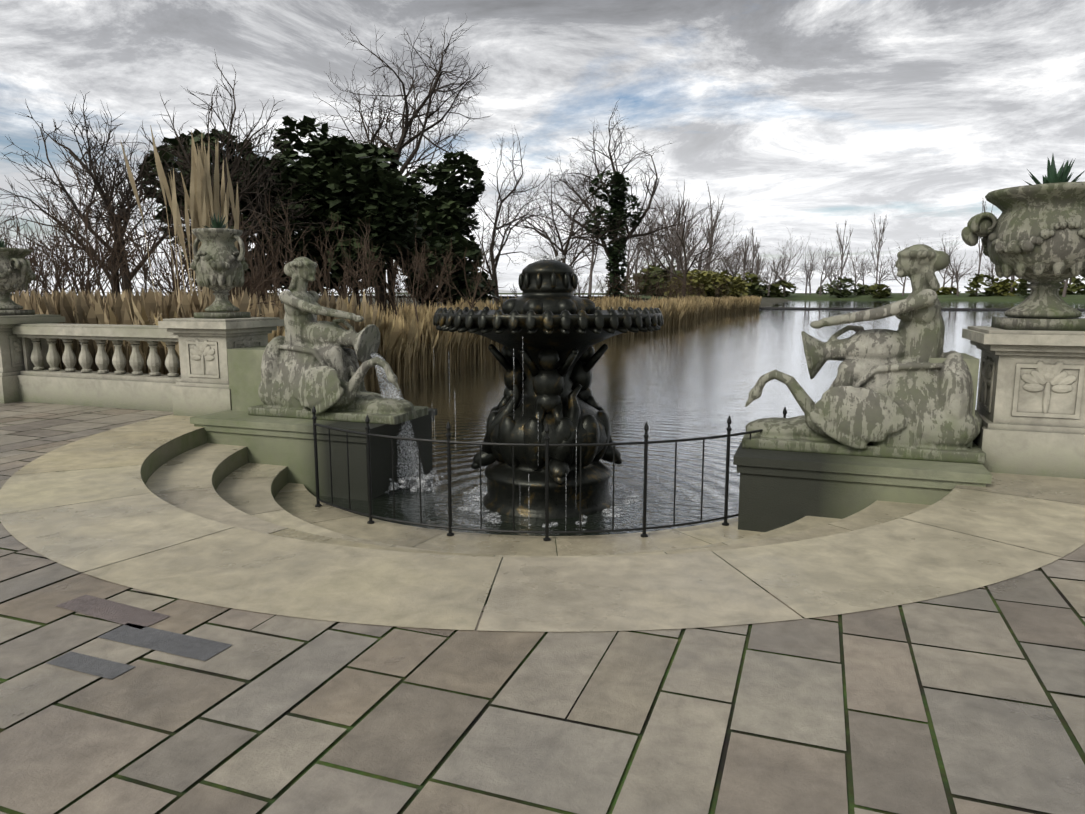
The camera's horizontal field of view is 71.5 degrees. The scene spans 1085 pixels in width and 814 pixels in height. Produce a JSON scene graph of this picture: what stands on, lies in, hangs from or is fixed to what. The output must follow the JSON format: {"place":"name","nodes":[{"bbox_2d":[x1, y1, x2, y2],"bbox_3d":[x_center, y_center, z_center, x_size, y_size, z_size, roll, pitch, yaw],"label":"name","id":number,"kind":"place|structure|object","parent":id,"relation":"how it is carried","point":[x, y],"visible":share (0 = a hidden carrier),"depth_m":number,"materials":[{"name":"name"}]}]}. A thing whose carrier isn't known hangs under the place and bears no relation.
{"place":"outdoors","nodes":[
{"label":"outdoors","id":0,"kind":"place"},
{"bbox_2d":[47,594,231,678],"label":"paving slabs","id":1,"kind":"structure","parent":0,"point":[134,629],"depth_m":3.57,"materials":[{"name":"stone"}]},
{"bbox_2d":[41,296,791,375],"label":"bank","id":2,"kind":"structure","parent":0,"point":[765,301],"depth_m":170.04,"materials":[{"name":"plant"}]},
{"bbox_2d":[108,125,284,356],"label":"pampas grass","id":3,"kind":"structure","parent":2,"relation":"on","point":[202,201],"depth_m":12.37,"materials":[{"name":"beige plant"}]},
{"bbox_2d":[0,150,728,344],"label":"bare shrubs","id":4,"kind":"object","parent":2,"relation":"on","point":[72,270],"visible":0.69,"depth_m":18.27,"materials":[{"name":"brown plant"}]},
{"bbox_2d":[0,18,734,314],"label":"bank trees","id":5,"kind":"object","parent":2,"relation":"on","point":[351,183],"visible":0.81,"depth_m":27.34,"materials":[{"name":"brown plant"}]},
{"bbox_2d":[10,287,761,391],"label":"reeds","id":6,"kind":"object","parent":2,"relation":"on","point":[405,353],"visible":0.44,"depth_m":18.14,"materials":[{"name":"brown plant"}]},
{"bbox_2d":[664,269,748,298],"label":"willow shrubs","id":7,"kind":"object","parent":2,"relation":"on","point":[735,286],"visible":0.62,"depth_m":95.19,"materials":[{"name":"green plant"}]},
{"bbox_2d":[0,402,1084,813],"bbox_3d":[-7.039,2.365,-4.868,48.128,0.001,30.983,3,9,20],"label":"flagstone paving","id":8,"kind":"structure","parent":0,"point":[56,758],"depth_m":2.97,"materials":[{"name":"grey stone"}]},
{"bbox_2d":[0,314,1084,478],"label":"stone balustrade","id":9,"kind":"object","parent":8,"relation":"on","point":[1030,409],"visible":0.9,"depth_m":9.92,"materials":[{"name":"beige stone"}]},
{"bbox_2d":[0,237,35,315],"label":"urn","id":10,"kind":"object","parent":9,"relation":"on","point":[16,272],"visible":1,"depth_m":11.49,"materials":[{"name":"stone"}]},
{"bbox_2d":[190,211,250,318],"bbox_3d":[-4.364,-1.919,10.180,0.716,1.426,0.715,-2,9,-15],"label":"urn","id":11,"kind":"object","parent":9,"relation":"on","point":[219,265],"visible":1,"depth_m":9.99,"materials":[{"name":"stone"}]},
{"bbox_2d":[961,155,1084,330],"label":"urn","id":12,"kind":"object","parent":9,"relation":"on","point":[1034,235],"visible":1,"depth_m":6.71,"materials":[{"name":"stone"}]},
{"bbox_2d":[83,428,1023,587],"bbox_3d":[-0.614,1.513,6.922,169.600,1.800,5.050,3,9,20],"label":"steps","id":13,"kind":"structure","parent":8,"relation":"on","point":[156,459],"depth_m":8.38,"materials":[{"name":"stone"}]},
{"bbox_2d":[190,408,437,500],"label":"plinth","id":14,"kind":"structure","parent":13,"relation":"on","point":[287,442],"depth_m":8.90,"materials":[{"name":"stone"}]},
{"bbox_2d":[248,257,443,492],"bbox_3d":[-2.426,-0.425,9.293,2.497,2.829,0.934,3,9,20],"label":"nymph statue","id":15,"kind":"object","parent":14,"relation":"on","point":[309,361],"visible":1,"depth_m":9.16,"materials":[{"name":"stone"}]},
{"bbox_2d":[0,414,1084,631],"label":"curved stone paving","id":16,"kind":"structure","parent":13,"relation":"on","point":[354,568],"depth_m":4.79,"materials":[{"name":"beige stone"}]},
{"bbox_2d":[312,406,786,540],"bbox_3d":[0.050,0.600,7.328,4.932,1.085,1.137,0,9,1],"label":"iron railing","id":17,"kind":"object","parent":16,"relation":"on","point":[645,442],"visible":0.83,"depth_m":6.98,"materials":[{"name":"black metal"}]},
{"bbox_2d":[733,441,991,531],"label":"plinth","id":18,"kind":"structure","parent":13,"relation":"on","point":[778,489],"depth_m":6.86,"materials":[{"name":"stone"}]},
{"bbox_2d":[227,346,979,447],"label":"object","id":19,"kind":"object","parent":18,"relation":"on","point":[244,369],"visible":0.32,"depth_m":9.70,"materials":[{"name":"grey stone"}]},
{"bbox_2d":[742,244,985,463],"bbox_3d":[3.085,-0.558,7.247,2.139,1.961,0.934,3,9,20],"label":"nymph statue","id":20,"kind":"object","parent":18,"relation":"on","point":[889,393],"visible":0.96,"depth_m":6.96,"materials":[{"name":"stone"}]},
{"bbox_2d":[0,0,1084,295],"label":"sky","id":21,"kind":"structure","parent":0,"point":[807,116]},
{"bbox_2d":[40,292,1084,301],"bbox_3d":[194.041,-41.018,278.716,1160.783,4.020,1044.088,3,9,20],"label":"shore terrain","id":22,"kind":"structure","parent":0,"point":[960,297],"depth_m":303.62,"materials":[{"name":"green plant"}]},
{"bbox_2d":[556,179,1084,297],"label":"treeline","id":23,"kind":"object","parent":22,"relation":"on","point":[1006,287],"visible":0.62,"depth_m":281.22,"materials":[{"name":"brown plant"}]},
{"bbox_2d":[313,300,1084,535],"bbox_3d":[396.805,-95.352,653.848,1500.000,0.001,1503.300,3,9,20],"label":"lake water","id":24,"kind":"structure","parent":0,"point":[708,371],"depth_m":16.34,"materials":[{"name":"black liquid"}]},
{"bbox_2d":[432,253,663,526],"bbox_3d":[0.064,-0.171,8.508,2.545,3.056,2.580,3,9,20],"label":"fountain","id":25,"kind":"object","parent":24,"relation":"in","point":[547,329],"visible":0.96,"depth_m":8.01,"materials":[{"name":"brown metal"}]},
{"bbox_2d":[759,307,1084,310],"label":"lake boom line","id":26,"kind":"object","parent":24,"relation":"in","point":[872,308],"depth_m":117.10,"materials":[{"name":"grey"}]}
]}

